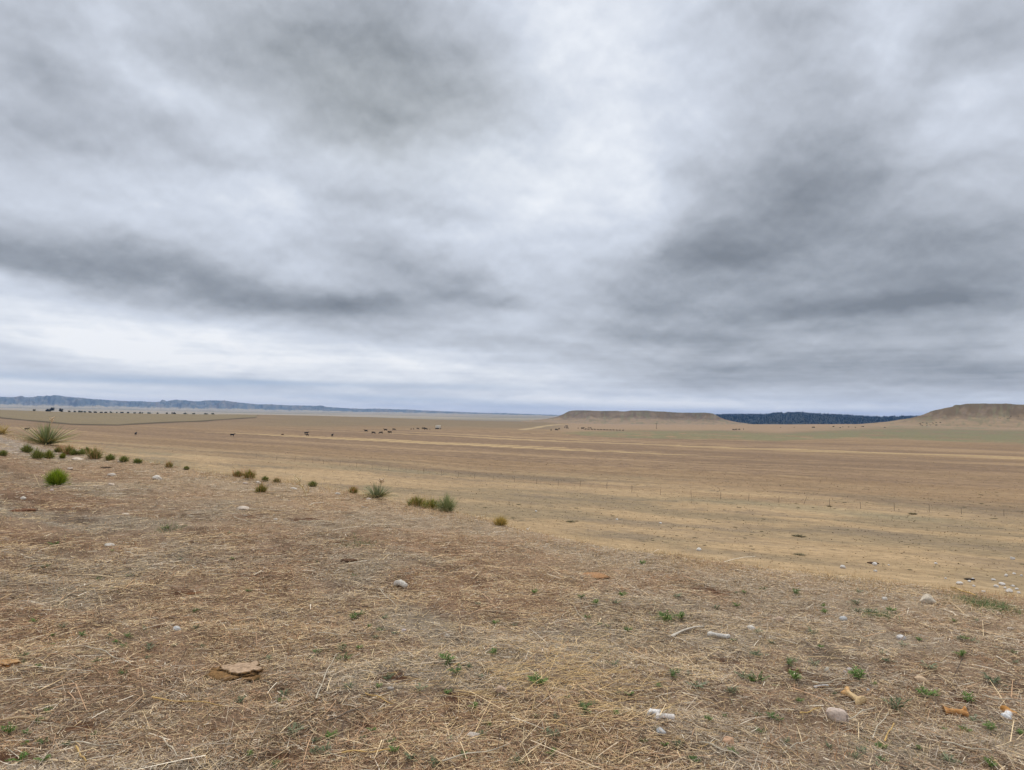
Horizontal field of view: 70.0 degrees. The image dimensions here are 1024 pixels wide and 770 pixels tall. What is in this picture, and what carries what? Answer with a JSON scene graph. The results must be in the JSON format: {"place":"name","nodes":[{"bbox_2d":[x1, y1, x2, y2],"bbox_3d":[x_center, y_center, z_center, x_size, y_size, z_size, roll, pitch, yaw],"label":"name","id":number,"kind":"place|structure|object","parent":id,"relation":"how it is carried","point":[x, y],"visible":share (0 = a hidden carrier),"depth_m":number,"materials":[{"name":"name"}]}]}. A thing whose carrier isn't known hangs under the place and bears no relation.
{"place":"outdoors","nodes":[
{"label":"outdoors","id":0,"kind":"place"},
{"bbox_2d":[0,395,559,415],"bbox_3d":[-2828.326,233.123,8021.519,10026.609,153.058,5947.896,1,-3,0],"label":"hills","id":1,"kind":"structure","parent":0,"point":[55,401],"depth_m":7605.34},
{"bbox_2d":[0,406,1023,769],"bbox_3d":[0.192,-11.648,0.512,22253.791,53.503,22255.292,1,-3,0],"label":"ground","id":2,"kind":"structure","parent":0,"point":[986,460],"depth_m":10.27,"materials":[{"name":"brown soil"}]},
{"bbox_2d":[0,450,8,455],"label":"grass clump","id":3,"kind":"object","parent":2,"relation":"on","point":[3,453],"visible":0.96,"depth_m":13.12,"materials":[{"name":"green plant"}]},
{"bbox_2d":[0,424,13,433],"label":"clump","id":4,"kind":"object","parent":2,"relation":"on","point":[3,431],"visible":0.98,"depth_m":16.48,"materials":[{"name":"plant"}]},
{"bbox_2d":[0,722,16,733],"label":"weed","id":5,"kind":"object","parent":2,"relation":"on","point":[7,728],"visible":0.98,"depth_m":3.55,"materials":[{"name":"green plant"}]},
{"bbox_2d":[0,659,20,667],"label":"dung pat","id":6,"kind":"object","parent":2,"relation":"on","point":[17,662],"visible":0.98,"depth_m":4.26,"materials":[{"name":"brown"}]},
{"bbox_2d":[5,750,28,761],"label":"weed","id":7,"kind":"object","parent":2,"relation":"on","point":[24,754],"visible":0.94,"depth_m":3.30,"materials":[{"name":"green plant"}]},
{"bbox_2d":[9,508,37,511],"bbox_3d":[-6.028,1.528,8.923,0.445,0.022,0.293,1,-3,0],"label":"dung pat","id":8,"kind":"object","parent":2,"relation":"on","point":[25,509],"visible":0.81,"depth_m":8.93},
{"bbox_2d":[19,444,34,451],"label":"grass clump","id":9,"kind":"object","parent":2,"relation":"on","point":[25,448],"visible":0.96,"depth_m":14.39,"materials":[{"name":"green plant"}]},
{"bbox_2d":[0,717,65,720],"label":"stalk","id":10,"kind":"object","parent":2,"relation":"on","point":[27,718],"visible":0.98,"depth_m":3.69,"materials":[{"name":"beige plant"}]},
{"bbox_2d":[26,448,46,458],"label":"grass clump","id":11,"kind":"object","parent":2,"relation":"on","point":[38,454],"visible":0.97,"depth_m":13.88,"materials":[{"name":"green plant"}]},
{"bbox_2d":[33,754,50,760],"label":"weed","id":12,"kind":"object","parent":2,"relation":"on","point":[46,757],"visible":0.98,"depth_m":3.31,"materials":[{"name":"green plant"}]},
{"bbox_2d":[12,417,86,446],"bbox_3d":[-10.503,1.083,16.478,1.608,0.745,1.598,1,-3,0],"label":"yucca","id":13,"kind":"object","parent":2,"relation":"on","point":[47,436],"visible":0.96,"depth_m":16.42,"materials":[{"name":"green plant"}]},
{"bbox_2d":[43,450,57,458],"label":"grass clump","id":14,"kind":"object","parent":2,"relation":"on","point":[49,454],"visible":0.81,"depth_m":14.40,"materials":[{"name":"green plant"}]},
{"bbox_2d":[41,468,72,485],"bbox_3d":[-7.005,1.393,11.270,0.441,0.315,0.479,1,-3,0],"label":"grass clump","id":15,"kind":"object","parent":2,"relation":"on","point":[57,477],"visible":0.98,"depth_m":11.19,"materials":[{"name":"green plant"}]},
{"bbox_2d":[53,445,63,451],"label":"grass clump","id":16,"kind":"object","parent":2,"relation":"on","point":[57,449],"visible":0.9,"depth_m":15.43,"materials":[{"name":"green plant"}]},
{"bbox_2d":[59,443,76,454],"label":"grass clump","id":17,"kind":"object","parent":2,"relation":"on","point":[66,450],"visible":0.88,"depth_m":15.20,"materials":[{"name":"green plant"}]},
{"bbox_2d":[70,448,78,454],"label":"grass clump","id":18,"kind":"object","parent":2,"relation":"on","point":[73,452],"visible":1,"depth_m":15.16,"materials":[{"name":"green plant"}]},
{"bbox_2d":[75,745,86,761],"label":"stalk","id":19,"kind":"object","parent":2,"relation":"on","point":[77,748],"visible":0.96,"depth_m":3.38,"materials":[{"name":"beige plant"}]},
{"bbox_2d":[82,443,103,458],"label":"grass clump","id":20,"kind":"object","parent":2,"relation":"on","point":[94,454],"visible":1,"depth_m":14.76,"materials":[{"name":"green plant"}]},
{"bbox_2d":[70,741,121,745],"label":"stalk","id":21,"kind":"object","parent":2,"relation":"on","point":[92,744],"visible":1,"depth_m":3.49,"materials":[{"name":"beige plant"}]},
{"bbox_2d":[86,645,131,664],"bbox_3d":[-2.489,1.656,4.522,0.669,0.061,0.066,-1,-3,42],"label":"stalk","id":22,"kind":"object","parent":2,"relation":"on","point":[108,653],"visible":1,"depth_m":4.51,"materials":[{"name":"beige plant"}]},
{"bbox_2d":[104,454,115,459],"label":"grass clump","id":23,"kind":"object","parent":2,"relation":"on","point":[110,457],"visible":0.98,"depth_m":14.63,"materials":[{"name":"green plant"}]},
{"bbox_2d":[88,627,138,651],"bbox_3d":[-2.631,1.668,4.813,0.973,0.066,0.028,-2,-4,45],"label":"stalk","id":24,"kind":"object","parent":2,"relation":"on","point":[112,637],"visible":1,"depth_m":4.82,"materials":[{"name":"beige plant"}]},
{"bbox_2d":[118,455,128,461],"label":"grass clump","id":25,"kind":"object","parent":2,"relation":"on","point":[123,458],"visible":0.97,"depth_m":14.38,"materials":[{"name":"green plant"}]},
{"bbox_2d":[132,458,142,463],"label":"grass clump","id":26,"kind":"object","parent":2,"relation":"on","point":[138,461],"visible":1,"depth_m":14.16,"materials":[{"name":"green plant"}]},
{"bbox_2d":[152,696,225,706],"bbox_3d":[-1.722,1.686,3.896,0.455,0.025,0.022,0,-3,14],"label":"stalk","id":27,"kind":"object","parent":2,"relation":"on","point":[185,701],"visible":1,"depth_m":3.91,"materials":[{"name":"beige plant"}]},
{"bbox_2d":[186,591,203,595],"bbox_3d":[-2.652,1.728,6.065,0.200,0.017,0.147,0,-3,20],"label":"dung pat","id":28,"kind":"object","parent":2,"relation":"on","point":[190,593],"visible":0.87,"depth_m":6.04,"materials":[{"name":"brown"}]},
{"bbox_2d":[204,660,263,680],"bbox_3d":[-1.642,1.703,4.343,0.328,0.061,0.285,1,-3,0],"label":"dung pat","id":29,"kind":"object","parent":2,"relation":"on","point":[239,670],"visible":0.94,"depth_m":4.31,"materials":[{"name":"beige stone"}]},
{"bbox_2d":[232,467,243,476],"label":"grass clump","id":30,"kind":"object","parent":2,"relation":"on","point":[237,473],"visible":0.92,"depth_m":13.14,"materials":[{"name":"brown plant"}]},
{"bbox_2d":[237,506,248,509],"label":"stone","id":31,"kind":"object","parent":2,"relation":"on","point":[242,507],"visible":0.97,"depth_m":10.05,"materials":[{"name":"beige stone"}]},
{"bbox_2d":[241,467,256,478],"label":"grass clump","id":32,"kind":"object","parent":2,"relation":"on","point":[249,473],"visible":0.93,"depth_m":12.98,"materials":[{"name":"brown plant"}]},
{"bbox_2d":[252,481,267,491],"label":"grass clump","id":33,"kind":"object","parent":2,"relation":"on","point":[261,488],"visible":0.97,"depth_m":11.57,"materials":[{"name":"green plant"}]},
{"bbox_2d":[287,722,303,734],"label":"weed","id":34,"kind":"object","parent":2,"relation":"on","point":[290,729],"visible":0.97,"depth_m":3.65,"materials":[{"name":"green plant"}]},
{"bbox_2d":[292,475,308,495],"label":"dead shrub","id":35,"kind":"object","parent":2,"relation":"on","point":[299,484],"visible":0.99,"depth_m":11.52,"materials":[{"name":"plant"}]},
{"bbox_2d":[307,481,317,486],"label":"grass clump","id":36,"kind":"object","parent":2,"relation":"on","point":[312,483],"visible":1,"depth_m":12.64,"materials":[{"name":"green plant"}]},
{"bbox_2d":[313,742,330,755],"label":"weed","id":37,"kind":"object","parent":2,"relation":"on","point":[327,746],"visible":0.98,"depth_m":3.46,"materials":[{"name":"green plant"}]},
{"bbox_2d":[315,654,335,698],"bbox_3d":[-1.136,1.730,4.391,0.056,0.039,0.818,1,-3,-6],"label":"stick","id":38,"kind":"object","parent":2,"relation":"on","point":[323,679],"visible":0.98,"depth_m":4.23,"materials":[{"name":"grey wood"}]},
{"bbox_2d":[324,729,339,739],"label":"weed","id":39,"kind":"object","parent":2,"relation":"on","point":[327,736],"visible":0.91,"depth_m":3.64,"materials":[{"name":"green plant"}]},
{"bbox_2d":[340,558,357,562],"bbox_3d":[-1.645,1.773,7.373,0.184,0.034,0.145,1,-3,0],"label":"dung pat","id":40,"kind":"object","parent":2,"relation":"on","point":[348,560],"visible":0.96,"depth_m":7.35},
{"bbox_2d":[346,486,358,492],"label":"grass clump","id":41,"kind":"object","parent":2,"relation":"on","point":[354,489],"visible":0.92,"depth_m":12.29,"materials":[{"name":"brown plant"}]},
{"bbox_2d":[326,703,381,721],"bbox_3d":[-0.817,1.716,3.851,0.068,0.046,0.349,-2,-4,44],"label":"stick","id":42,"kind":"object","parent":2,"relation":"on","point":[340,715],"visible":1,"depth_m":3.84,"materials":[{"name":"brown wood"}]},
{"bbox_2d":[341,748,389,753],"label":"stalk","id":43,"kind":"object","parent":2,"relation":"on","point":[363,751],"visible":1,"depth_m":3.44,"materials":[{"name":"beige plant"}]},
{"bbox_2d":[357,478,392,499],"bbox_3d":[-2.205,1.697,11.983,0.764,0.347,0.768,1,-3,0],"label":"yucca","id":44,"kind":"object","parent":2,"relation":"on","point":[376,493],"visible":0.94,"depth_m":11.93,"materials":[{"name":"green plant"}]},
{"bbox_2d":[365,692,393,703],"bbox_3d":[-0.729,1.723,4.022,0.197,0.028,0.016,0,-3,28],"label":"stick","id":45,"kind":"object","parent":2,"relation":"on","point":[378,696],"visible":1,"depth_m":4.03,"materials":[{"name":"brown wood"}]},
{"bbox_2d":[382,672,393,679],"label":"weed","id":46,"kind":"object","parent":2,"relation":"on","point":[387,677],"visible":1,"depth_m":4.37,"materials":[{"name":"green plant"}]},
{"bbox_2d":[369,688,412,692],"bbox_3d":[-0.682,1.714,4.110,0.248,0.020,0.018,2,-3,-19],"label":"stick","id":47,"kind":"object","parent":2,"relation":"on","point":[390,689],"visible":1,"depth_m":4.11,"materials":[{"name":"brown wood"}]},
{"bbox_2d":[393,580,407,587],"bbox_3d":[-0.985,1.775,6.529,0.116,0.060,0.104,6,1,42],"label":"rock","id":48,"kind":"object","parent":2,"relation":"on","point":[402,583],"visible":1,"depth_m":6.51,"materials":[{"name":"white stone"}]},
{"bbox_2d":[405,492,426,506],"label":"grass clump","id":49,"kind":"object","parent":2,"relation":"on","point":[413,501],"visible":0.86,"depth_m":11.38,"materials":[{"name":"green plant"}]},
{"bbox_2d":[419,495,445,508],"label":"grass clump","id":50,"kind":"object","parent":2,"relation":"on","point":[430,502],"visible":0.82,"depth_m":11.26,"materials":[{"name":"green plant"}]},
{"bbox_2d":[428,755,440,765],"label":"weed","id":51,"kind":"object","parent":2,"relation":"on","point":[433,762],"visible":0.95,"depth_m":3.36,"materials":[{"name":"green plant"}]},
{"bbox_2d":[432,491,459,511],"bbox_3d":[-0.986,1.762,11.103,0.487,0.312,0.473,1,-3,0],"label":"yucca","id":52,"kind":"object","parent":2,"relation":"on","point":[448,504],"visible":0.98,"depth_m":11.04,"materials":[{"name":"green plant"}]},
{"bbox_2d":[438,651,454,659],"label":"weed","id":53,"kind":"object","parent":2,"relation":"on","point":[445,657],"visible":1,"depth_m":4.64,"materials":[{"name":"green plant"}]},
{"bbox_2d":[446,664,461,672],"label":"weed","id":54,"kind":"object","parent":2,"relation":"on","point":[452,669],"visible":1,"depth_m":4.43,"materials":[{"name":"green plant"}]},
{"bbox_2d":[467,732,480,737],"bbox_3d":[-0.190,1.760,3.668,0.077,0.035,0.055,5,-6,-1],"label":"stone","id":55,"kind":"object","parent":2,"relation":"on","point":[472,734],"visible":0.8,"depth_m":3.65,"materials":[{"name":"beige stone"}]},
{"bbox_2d":[442,743,509,761],"bbox_3d":[-0.155,1.723,3.430,0.366,0.040,0.049,3,-3,-33],"label":"stick","id":56,"kind":"object","parent":2,"relation":"on","point":[471,753],"visible":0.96,"depth_m":3.38,"materials":[{"name":"brown wood"}]},
{"bbox_2d":[496,685,506,692],"bbox_3d":[-0.063,1.762,4.220,0.067,0.055,0.054,5,-4,7],"label":"stone","id":57,"kind":"object","parent":2,"relation":"on","point":[503,689],"visible":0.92,"depth_m":4.20,"materials":[{"name":"beige stone"}]},
{"bbox_2d":[493,512,510,525],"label":"grass clump","id":58,"kind":"object","parent":2,"relation":"on","point":[502,520],"visible":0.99,"depth_m":10.08,"materials":[{"name":"yellow plant"}]},
{"bbox_2d":[526,671,547,685],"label":"weed","id":59,"kind":"object","parent":2,"relation":"on","point":[538,681],"visible":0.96,"depth_m":4.32,"materials":[{"name":"green plant"}]},
{"bbox_2d":[102,450,1023,590],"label":"tussocks","id":60,"kind":"object","parent":2,"relation":"on","point":[726,514],"visible":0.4,"depth_m":118.82,"materials":[{"name":"plant"}]},
{"bbox_2d":[579,701,591,712],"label":"weed","id":61,"kind":"object","parent":2,"relation":"on","point":[585,708],"visible":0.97,"depth_m":3.96,"materials":[{"name":"green plant"}]},
{"bbox_2d":[582,572,609,578],"bbox_3d":[0.808,1.940,7.433,0.331,0.021,0.295,3,-3,-34],"label":"stone","id":62,"kind":"object","parent":2,"relation":"on","point":[595,575],"visible":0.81,"depth_m":7.42,"materials":[{"name":"orange stone"}]},
{"bbox_2d":[521,410,746,423],"bbox_3d":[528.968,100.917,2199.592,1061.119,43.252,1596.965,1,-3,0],"label":"mesa","id":63,"kind":"structure","parent":2,"relation":"on","point":[616,417],"depth_m":2054.09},
{"bbox_2d":[275,457,1018,513],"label":"wire fence","id":64,"kind":"object","parent":2,"relation":"on","point":[658,489],"visible":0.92,"depth_m":139.87,"materials":[{"name":"grey wood"}]},
{"bbox_2d":[647,708,659,714],"bbox_3d":[0.777,1.788,3.993,0.063,0.032,0.074,-6,-5,26],"label":"bone","id":65,"kind":"object","parent":2,"relation":"on","point":[654,711],"visible":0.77,"depth_m":3.98},
{"bbox_2d":[656,727,665,733],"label":"stone","id":66,"kind":"object","parent":2,"relation":"on","point":[662,731],"visible":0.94,"depth_m":3.74,"materials":[{"name":"grey stone"}]},
{"bbox_2d":[656,712,674,720],"bbox_3d":[0.818,1.773,3.901,0.100,0.038,0.076,-5,-4,15],"label":"bone","id":67,"kind":"object","parent":2,"relation":"on","point":[670,716],"visible":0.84,"depth_m":3.89},
{"bbox_2d":[659,610,673,620],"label":"weed","id":68,"kind":"object","parent":2,"relation":"on","point":[663,616],"visible":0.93,"depth_m":6.01,"materials":[{"name":"green plant"}]},
{"bbox_2d":[668,668,679,675],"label":"weed","id":69,"kind":"object","parent":2,"relation":"on","point":[672,671],"visible":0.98,"depth_m":4.58,"materials":[{"name":"green plant"}]},
{"bbox_2d":[671,626,704,636],"bbox_3d":[1.365,1.896,5.661,0.409,0.032,0.033,1,-2,-39],"label":"bone","id":70,"kind":"object","parent":2,"relation":"on","point":[674,634],"visible":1,"depth_m":5.62},
{"bbox_2d":[686,680,707,687],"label":"weed","id":71,"kind":"object","parent":2,"relation":"on","point":[697,684],"visible":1,"depth_m":4.39,"materials":[{"name":"green plant"}]},
{"bbox_2d":[707,631,729,638],"bbox_3d":[1.562,1.893,5.523,0.168,0.041,0.069,-6,-7,41],"label":"bone","id":72,"kind":"object","parent":2,"relation":"on","point":[719,635],"visible":0.96,"depth_m":5.51},
{"bbox_2d":[699,741,746,759],"bbox_3d":[1.044,1.786,3.596,0.234,0.040,0.058,-1,-3,33],"label":"stick","id":73,"kind":"object","parent":2,"relation":"on","point":[728,750],"visible":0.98,"depth_m":3.60,"materials":[{"name":"brown wood"}]},
{"bbox_2d":[722,736,734,744],"bbox_3d":[1.091,1.797,3.683,0.067,0.043,0.054,5,-2,-9],"label":"stone","id":74,"kind":"object","parent":2,"relation":"on","point":[728,740],"visible":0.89,"depth_m":3.67,"materials":[{"name":"beige stone"}]},
{"bbox_2d":[735,671,753,677],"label":"weed","id":75,"kind":"object","parent":2,"relation":"on","point":[741,675],"visible":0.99,"depth_m":4.67,"materials":[{"name":"green plant"}]},
{"bbox_2d":[745,670,769,680],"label":"weed","id":76,"kind":"object","parent":2,"relation":"on","point":[763,678],"visible":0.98,"depth_m":4.63,"materials":[{"name":"green plant"}]},
{"bbox_2d":[766,711,783,720],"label":"weed","id":77,"kind":"object","parent":2,"relation":"on","point":[772,713],"visible":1,"depth_m":4.03,"materials":[{"name":"green plant"}]},
{"bbox_2d":[768,741,807,763],"bbox_3d":[1.371,1.812,3.603,0.044,0.029,0.258,2,-3,-25],"label":"stalk","id":78,"kind":"object","parent":2,"relation":"on","point":[786,749],"visible":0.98,"depth_m":3.64,"materials":[{"name":"beige plant"}]},
{"bbox_2d":[785,657,797,665],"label":"weed","id":79,"kind":"object","parent":2,"relation":"on","point":[789,659],"visible":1,"depth_m":4.95,"materials":[{"name":"green plant"}]},
{"bbox_2d":[788,669,801,678],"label":"weed","id":80,"kind":"object","parent":2,"relation":"on","point":[794,675],"visible":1,"depth_m":4.70,"materials":[{"name":"green plant"}]},
{"bbox_2d":[812,678,845,683],"bbox_3d":[2.054,1.878,4.635,0.312,0.035,0.101,2,-3,-24],"label":"stick","id":81,"kind":"object","parent":2,"relation":"on","point":[829,681],"visible":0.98,"depth_m":4.62,"materials":[{"name":"grey wood"}]},
{"bbox_2d":[825,707,849,722],"bbox_3d":[1.839,1.880,4.139,0.146,0.100,0.119,18,-9,-19],"label":"stone","id":82,"kind":"object","parent":2,"relation":"on","point":[839,714],"visible":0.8,"depth_m":4.10,"materials":[{"name":"beige stone"}]},
{"bbox_2d":[840,686,866,704],"bbox_3d":[2.087,1.907,4.478,0.050,0.083,0.173,46,-7,-8],"label":"bone","id":83,"kind":"object","parent":2,"relation":"on","point":[861,700],"visible":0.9,"depth_m":4.43},
{"bbox_2d":[848,665,865,679],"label":"weed","id":84,"kind":"object","parent":2,"relation":"on","point":[855,673],"visible":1,"depth_m":4.80,"materials":[{"name":"green plant"}]},
{"bbox_2d":[874,741,887,747],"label":"weed","id":85,"kind":"object","parent":2,"relation":"on","point":[880,744],"visible":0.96,"depth_m":3.74,"materials":[{"name":"green plant"}]},
{"bbox_2d":[880,695,911,709],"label":"weed","id":86,"kind":"object","parent":2,"relation":"on","point":[899,699],"visible":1,"depth_m":4.33,"materials":[{"name":"green plant"}]},
{"bbox_2d":[914,675,927,682],"bbox_3d":[2.689,1.939,4.806,0.080,0.048,0.064,16,-2,7],"label":"stone","id":87,"kind":"object","parent":2,"relation":"on","point":[921,679],"visible":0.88,"depth_m":4.79,"materials":[{"name":"beige stone"}]},
{"bbox_2d":[915,684,938,696],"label":"weed","id":88,"kind":"object","parent":2,"relation":"on","point":[925,691],"visible":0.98,"depth_m":4.58,"materials":[{"name":"green plant"}]},
{"bbox_2d":[920,594,935,603],"bbox_3d":[3.999,2.073,7.045,0.155,0.113,0.120,6,-7,-23],"label":"stone","id":89,"kind":"object","parent":2,"relation":"on","point":[928,598],"visible":0.76,"depth_m":7.00,"materials":[{"name":"beige stone"}]},
{"bbox_2d":[919,660,938,669],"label":"weed","id":90,"kind":"object","parent":2,"relation":"on","point":[931,667],"visible":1,"depth_m":4.99,"materials":[{"name":"green plant"}]},
{"bbox_2d":[866,403,1023,427],"bbox_3d":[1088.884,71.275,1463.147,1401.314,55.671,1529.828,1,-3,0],"label":"mesa","id":91,"kind":"structure","parent":2,"relation":"on","point":[978,415],"depth_m":1187.85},
{"bbox_2d":[939,752,960,763],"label":"weed","id":92,"kind":"object","parent":2,"relation":"on","point":[946,757],"visible":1,"depth_m":3.56,"materials":[{"name":"green plant"}]},
{"bbox_2d":[942,706,968,716],"bbox_3d":[2.635,1.941,4.346,0.133,0.039,0.085,2,26,11],"label":"bone","id":93,"kind":"object","parent":2,"relation":"on","point":[962,711],"visible":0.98,"depth_m":4.33},
{"bbox_2d":[951,649,966,655],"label":"weed","id":94,"kind":"object","parent":2,"relation":"on","point":[962,651],"visible":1,"depth_m":5.30,"materials":[{"name":"green plant"}]},
{"bbox_2d":[942,741,990,750],"bbox_3d":[2.273,1.807,3.657,0.213,0.016,0.016,0,-3,23],"label":"stick","id":95,"kind":"object","parent":2,"relation":"on","point":[963,746],"visible":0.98,"depth_m":3.66,"materials":[{"name":"brown wood"}]},
{"bbox_2d":[962,691,975,701],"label":"weed","id":96,"kind":"object","parent":2,"relation":"on","point":[967,698],"visible":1,"depth_m":4.49,"materials":[{"name":"green plant"}]},
{"bbox_2d":[982,720,996,730],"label":"weed","id":97,"kind":"object","parent":2,"relation":"on","point":[991,725],"visible":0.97,"depth_m":4.09,"materials":[{"name":"green plant"}]},
{"bbox_2d":[983,756,999,767],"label":"weed","id":98,"kind":"object","parent":2,"relation":"on","point":[992,763],"visible":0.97,"depth_m":3.54,"materials":[{"name":"green plant"}]},
{"bbox_2d":[982,672,1005,686],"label":"weed","id":99,"kind":"object","parent":2,"relation":"on","point":[992,680],"visible":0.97,"depth_m":4.85,"materials":[{"name":"green plant"}]},
{"bbox_2d":[982,694,1023,702],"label":"stalk","id":100,"kind":"object","parent":2,"relation":"on","point":[998,698],"visible":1,"depth_m":4.46,"materials":[{"name":"beige plant"}]},
{"bbox_2d":[1000,705,1016,719],"bbox_3d":[2.860,1.903,4.215,0.125,0.045,0.106,6,18,-47],"label":"bone","id":101,"kind":"object","parent":2,"relation":"on","point":[1007,710],"visible":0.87,"depth_m":4.23},
{"bbox_2d":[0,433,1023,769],"bbox_3d":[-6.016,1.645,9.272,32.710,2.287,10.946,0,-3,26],"label":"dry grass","id":102,"kind":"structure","parent":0,"point":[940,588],"depth_m":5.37,"materials":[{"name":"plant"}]},
{"bbox_2d":[0,447,1023,769],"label":"grass","id":103,"kind":"structure","parent":0,"point":[980,603],"depth_m":6.11,"materials":[{"name":"green plant"}]},
{"bbox_2d":[0,0,1023,416],"label":"sky","id":104,"kind":"structure","parent":0,"point":[543,207],"materials":[{"name":"grey"}]},
{"bbox_2d":[717,413,911,423],"bbox_3d":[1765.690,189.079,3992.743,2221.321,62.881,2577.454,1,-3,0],"label":"hills","id":105,"kind":"structure","parent":0,"point":[830,420],"depth_m":3439.19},
{"bbox_2d":[716,411,916,423],"bbox_3d":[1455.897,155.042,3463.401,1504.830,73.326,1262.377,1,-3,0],"label":"pine forest","id":106,"kind":"object","parent":105,"relation":"on","point":[806,416],"visible":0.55,"depth_m":3507.78,"materials":[{"name":"plant"}]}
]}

